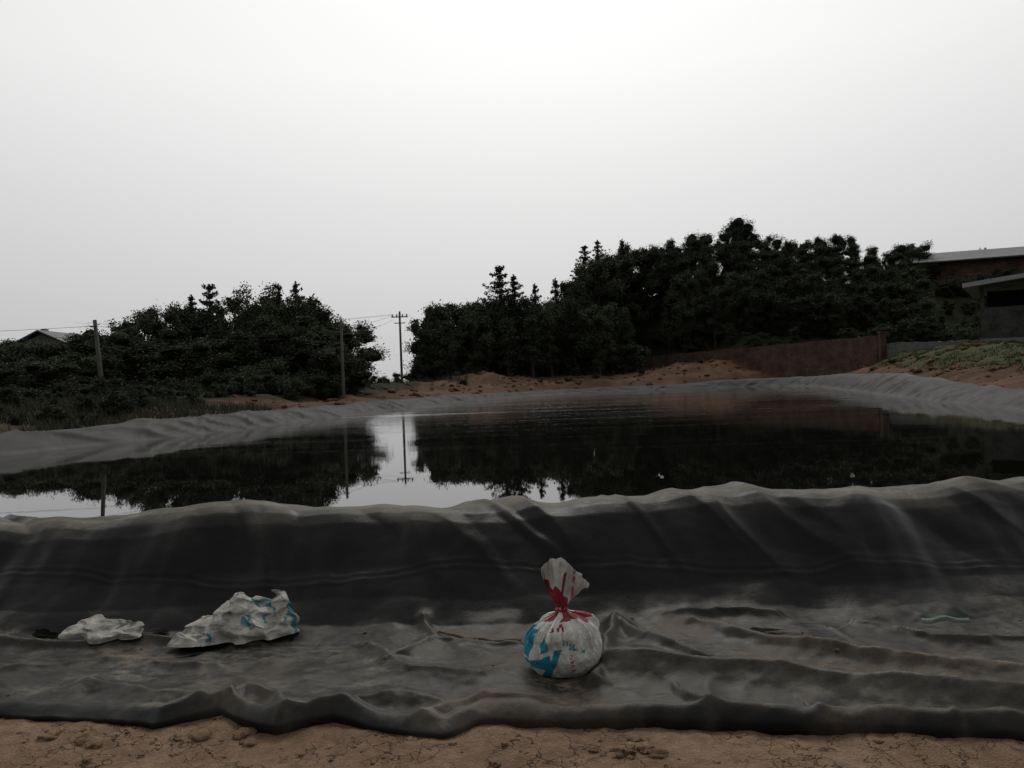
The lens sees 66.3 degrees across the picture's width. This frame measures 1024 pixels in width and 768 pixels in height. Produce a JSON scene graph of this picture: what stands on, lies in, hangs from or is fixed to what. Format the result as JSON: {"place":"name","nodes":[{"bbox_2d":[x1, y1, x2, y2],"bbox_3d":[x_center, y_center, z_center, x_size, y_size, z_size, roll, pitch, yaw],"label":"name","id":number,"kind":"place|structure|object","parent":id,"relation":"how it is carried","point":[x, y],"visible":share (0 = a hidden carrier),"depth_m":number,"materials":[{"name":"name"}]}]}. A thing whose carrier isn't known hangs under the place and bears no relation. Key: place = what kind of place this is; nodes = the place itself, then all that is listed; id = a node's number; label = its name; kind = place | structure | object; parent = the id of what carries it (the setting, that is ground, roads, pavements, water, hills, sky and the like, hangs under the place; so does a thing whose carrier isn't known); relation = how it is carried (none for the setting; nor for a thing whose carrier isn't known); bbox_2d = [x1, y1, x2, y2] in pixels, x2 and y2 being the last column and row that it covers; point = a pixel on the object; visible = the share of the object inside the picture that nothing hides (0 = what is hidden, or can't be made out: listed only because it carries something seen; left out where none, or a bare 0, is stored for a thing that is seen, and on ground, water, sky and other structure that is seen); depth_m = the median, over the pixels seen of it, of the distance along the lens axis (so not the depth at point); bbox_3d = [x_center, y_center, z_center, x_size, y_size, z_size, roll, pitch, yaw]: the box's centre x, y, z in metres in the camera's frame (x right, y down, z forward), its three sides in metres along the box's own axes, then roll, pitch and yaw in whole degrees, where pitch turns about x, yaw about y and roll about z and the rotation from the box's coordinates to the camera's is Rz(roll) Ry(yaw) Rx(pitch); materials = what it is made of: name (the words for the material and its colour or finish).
{"place":"outdoors","nodes":[
{"label":"outdoors","id":0,"kind":"place"},
{"bbox_2d":[0,386,1023,517],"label":"pond water","id":1,"kind":"structure","parent":0,"point":[555,448],"depth_m":14.32,"materials":[{"name":"black liquid"}]},
{"bbox_2d":[0,279,1023,767],"bbox_3d":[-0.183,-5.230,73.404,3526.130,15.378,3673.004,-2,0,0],"label":"ground","id":2,"kind":"structure","parent":0,"point":[480,747],"depth_m":3.47,"materials":[{"name":"soil"}]},
{"bbox_2d":[18,329,81,345],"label":"farmhouse","id":3,"kind":"object","parent":2,"relation":"on","point":[51,336],"visible":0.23,"depth_m":67.97,"materials":[{"name":"black"}]},
{"bbox_2d":[89,320,102,377],"bbox_3d":[-20.016,-0.892,37.950,0.574,4.464,0.320,-2,0,0],"label":"utility pole","id":4,"kind":"object","parent":2,"relation":"on","point":[98,356],"visible":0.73,"depth_m":37.90,"materials":[{"name":"wood"}]},
{"bbox_2d":[0,393,274,432],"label":"bank grass","id":5,"kind":"structure","parent":2,"relation":"on","point":[74,423],"depth_m":27.28,"materials":[{"name":"green plant"}]},
{"bbox_2d":[183,294,205,339],"bbox_3d":[-21.457,-2.330,53.116,3.221,7.577,3.789,-2,0,0],"label":"conifer tree","id":6,"kind":"object","parent":2,"relation":"on","point":[191,303],"visible":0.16,"depth_m":52.85,"materials":[{"name":"green plant"}]},
{"bbox_2d":[0,293,390,394],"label":"tree grove","id":7,"kind":"object","parent":2,"relation":"on","point":[40,366],"visible":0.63,"depth_m":46.65,"materials":[{"name":"green plant"}]},
{"bbox_2d":[185,284,235,351],"bbox_3d":[-19.962,-2.608,52.151,5.409,8.150,6.004,-2,0,36],"label":"conifer tree","id":8,"kind":"object","parent":2,"relation":"on","point":[209,303],"visible":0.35,"depth_m":51.69,"materials":[{"name":"green plant"}]},
{"bbox_2d":[223,281,288,335],"bbox_3d":[-16.781,-2.830,52.172,5.158,8.341,5.246,-2,0,0],"label":"sparse tree","id":9,"kind":"object","parent":2,"relation":"on","point":[245,303],"visible":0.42,"depth_m":51.70,"materials":[{"name":"green plant"}]},
{"bbox_2d":[270,283,286,314],"bbox_3d":[-15.721,-2.811,53.089,3.558,8.092,3.189,-2,0,0],"label":"conifer tree","id":10,"kind":"object","parent":2,"relation":"on","point":[279,294],"visible":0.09,"depth_m":52.87,"materials":[{"name":"green plant"}]},
{"bbox_2d":[281,281,318,373],"bbox_3d":[-14.649,-2.943,53.010,3.610,8.194,3.394,-2,0,0],"label":"conifer tree","id":11,"kind":"object","parent":2,"relation":"on","point":[295,290],"visible":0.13,"depth_m":52.83,"materials":[{"name":"green plant"}]},
{"bbox_2d":[0,341,651,425],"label":"shrubs","id":12,"kind":"object","parent":2,"relation":"on","point":[248,380],"visible":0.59,"depth_m":41.24,"materials":[{"name":"green plant"}]},
{"bbox_2d":[338,321,344,398],"bbox_3d":[-9.296,-1.163,42.934,0.320,4.637,0.285,-2,0,0],"label":"utility pole","id":13,"kind":"object","parent":2,"relation":"on","point":[342,364],"visible":0.87,"depth_m":42.93,"materials":[{"name":"concrete"}]},
{"bbox_2d":[391,311,407,381],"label":"utility pole","id":14,"kind":"object","parent":2,"relation":"on","point":[401,361],"visible":0.93,"depth_m":70.89,"materials":[{"name":"wood"}]},
{"bbox_2d":[7,314,426,340],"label":"power lines","id":15,"kind":"object","parent":14,"relation":"attached to","point":[192,331],"visible":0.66,"depth_m":39.78,"materials":[{"name":"grey metal"}]},
{"bbox_2d":[10,717,960,767],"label":"soil clods","id":16,"kind":"object","parent":2,"relation":"on","point":[86,739],"visible":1,"depth_m":3.47,"materials":[{"name":"brown soil"}]},
{"bbox_2d":[453,265,558,365],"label":"conifer tree","id":17,"kind":"object","parent":2,"relation":"on","point":[501,296],"visible":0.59,"depth_m":75.44,"materials":[{"name":"green plant"}]},
{"bbox_2d":[0,372,1023,741],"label":"pond liner","id":18,"kind":"object","parent":2,"relation":"on","point":[696,584],"visible":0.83,"depth_m":5.08,"materials":[{"name":"black plastic"}]},
{"bbox_2d":[32,628,57,637],"bbox_3d":[-2.912,1.568,4.930,0.203,0.045,0.075,-2,0,0],"label":"torn film scrap","id":19,"kind":"object","parent":18,"relation":"on","point":[43,632],"visible":0.94,"depth_m":4.93,"materials":[{"name":"black plastic"}]},
{"bbox_2d":[58,614,143,643],"bbox_3d":[-2.558,1.527,4.902,0.531,0.044,0.262,-1,18,3],"label":"flattened sack","id":20,"kind":"object","parent":18,"relation":"on","point":[97,629],"visible":1,"depth_m":4.88,"materials":[{"name":"plastic"}]},
{"bbox_2d":[147,628,169,633],"bbox_3d":[-2.235,1.566,4.940,0.148,0.031,0.088,-2,0,-25],"label":"torn film scrap","id":21,"kind":"object","parent":18,"relation":"on","point":[163,630],"visible":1,"depth_m":4.96,"materials":[{"name":"black plastic"}]},
{"bbox_2d":[176,652,202,655],"bbox_3d":[-1.908,1.596,4.630,0.184,0.015,0.043,-2,0,0],"label":"torn film scrap","id":22,"kind":"object","parent":18,"relation":"on","point":[191,654],"visible":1,"depth_m":4.63,"materials":[{"name":"black plastic"}]},
{"bbox_2d":[167,589,299,646],"bbox_3d":[-1.723,1.439,4.920,0.765,0.259,0.427,-2,0,-3],"label":"crumpled sack","id":23,"kind":"object","parent":18,"relation":"on","point":[238,618],"visible":1,"depth_m":4.83,"materials":[{"name":"plastic"}]},
{"bbox_2d":[438,630,520,641],"bbox_3d":[-0.199,1.509,4.660,0.547,0.038,0.035,-2,0,24],"label":"dry stick","id":24,"kind":"object","parent":18,"relation":"on","point":[460,636],"visible":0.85,"depth_m":4.67,"materials":[{"name":"wood"}]},
{"bbox_2d":[5,617,1021,695],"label":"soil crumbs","id":25,"kind":"object","parent":18,"relation":"on","point":[835,649],"visible":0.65,"depth_m":4.57,"materials":[{"name":"brown soil"}]},
{"bbox_2d":[524,557,601,677],"bbox_3d":[0.268,1.231,4.202,0.419,0.614,0.417,-2,0,0],"label":"tied sandbag","id":26,"kind":"object","parent":18,"relation":"on","point":[562,641],"visible":1,"depth_m":4.08,"materials":[{"name":"plastic"}]},
{"bbox_2d":[747,627,788,632],"bbox_3d":[1.509,1.461,4.673,0.279,0.022,0.117,-2,0,0],"label":"torn film scrap","id":27,"kind":"object","parent":18,"relation":"on","point":[761,630],"visible":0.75,"depth_m":4.67,"materials":[{"name":"black plastic"}]},
{"bbox_2d":[921,615,969,619],"bbox_3d":[2.618,1.412,4.734,0.278,0.020,0.049,-2,0,7],"label":"green strap","id":28,"kind":"object","parent":18,"relation":"on","point":[935,617],"visible":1,"depth_m":4.73,"materials":[{"name":"teal plastic"}]},
{"bbox_2d":[494,274,537,358],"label":"conifer tree","id":29,"kind":"object","parent":2,"relation":"on","point":[514,291],"visible":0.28,"depth_m":76.69,"materials":[{"name":"green plant"}]},
{"bbox_2d":[527,283,545,310],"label":"conifer tree","id":30,"kind":"object","parent":2,"relation":"on","point":[535,299],"visible":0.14,"depth_m":79.80,"materials":[{"name":"green plant"}]},
{"bbox_2d":[547,278,562,307],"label":"conifer tree","id":31,"kind":"object","parent":2,"relation":"on","point":[555,291],"visible":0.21,"depth_m":81.76,"materials":[{"name":"green plant"}]},
{"bbox_2d":[369,313,785,386],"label":"shore weeds","id":32,"kind":"object","parent":2,"relation":"on","point":[449,376],"visible":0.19,"depth_m":73.17,"materials":[{"name":"green plant"}]},
{"bbox_2d":[132,342,1023,416],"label":"soil rubble","id":33,"kind":"object","parent":2,"relation":"on","point":[558,381],"visible":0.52,"depth_m":50.44,"materials":[{"name":"brown soil"}]},
{"bbox_2d":[557,245,598,295],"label":"conifer tree","id":34,"kind":"object","parent":2,"relation":"on","point":[584,258],"visible":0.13,"depth_m":92.71,"materials":[{"name":"green plant"}]},
{"bbox_2d":[586,240,605,265],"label":"conifer tree","id":35,"kind":"object","parent":2,"relation":"on","point":[597,247],"visible":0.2,"depth_m":92.70,"materials":[{"name":"green plant"}]},
{"bbox_2d":[618,238,633,303],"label":"conifer tree","id":36,"kind":"object","parent":2,"relation":"on","point":[621,244],"visible":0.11,"depth_m":92.74,"materials":[{"name":"green plant"}]},
{"bbox_2d":[402,224,939,380],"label":"hillside trees","id":37,"kind":"object","parent":2,"relation":"on","point":[588,319],"visible":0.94,"depth_m":79.99,"materials":[{"name":"green plant"}]},
{"bbox_2d":[454,356,922,385],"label":"weeds","id":38,"kind":"object","parent":2,"relation":"on","point":[595,376],"visible":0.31,"depth_m":68.60,"materials":[{"name":"green plant"}]},
{"bbox_2d":[721,215,762,260],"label":"broadleaf tree","id":39,"kind":"object","parent":2,"relation":"on","point":[745,233],"visible":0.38,"depth_m":90.83,"materials":[{"name":"green plant"}]},
{"bbox_2d":[641,336,878,377],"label":"brick wall","id":40,"kind":"structure","parent":2,"relation":"on","point":[824,357],"depth_m":67.59,"materials":[{"name":"brown brick"}]},
{"bbox_2d":[645,260,1017,353],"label":"hillside brush","id":41,"kind":"object","parent":2,"relation":"on","point":[967,328],"visible":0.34,"depth_m":74.50,"materials":[{"name":"green plant"}]},
{"bbox_2d":[877,331,886,359],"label":"pillar","id":42,"kind":"structure","parent":2,"relation":"on","point":[882,343],"depth_m":61.37,"materials":[{"name":"red brick"}]},
{"bbox_2d":[886,339,979,357],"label":"concrete wall","id":43,"kind":"structure","parent":2,"relation":"on","point":[892,349],"depth_m":58.31,"materials":[{"name":"grey concrete"}]},
{"bbox_2d":[866,339,1023,372],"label":"slope grass","id":44,"kind":"structure","parent":2,"relation":"on","point":[972,355],"depth_m":43.59,"materials":[{"name":"green plant"}]},
{"bbox_2d":[910,256,1023,283],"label":"walls","id":45,"kind":"structure","parent":2,"relation":"on","point":[965,267],"depth_m":88.24,"materials":[{"name":"red brick"}]},
{"bbox_2d":[886,246,1023,265],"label":"roof","id":46,"kind":"structure","parent":45,"relation":"on","point":[977,254],"depth_m":89.86,"materials":[{"name":"grey metal"}]},
{"bbox_2d":[962,273,1023,341],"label":"block shed","id":47,"kind":"structure","parent":2,"relation":"on","point":[1002,316],"depth_m":50.09,"materials":[{"name":"black concrete"}]},
{"bbox_2d":[0,0,1023,381],"label":"sky","id":48,"kind":"structure","parent":0,"point":[377,158],"materials":[{"name":"white"}]}
]}

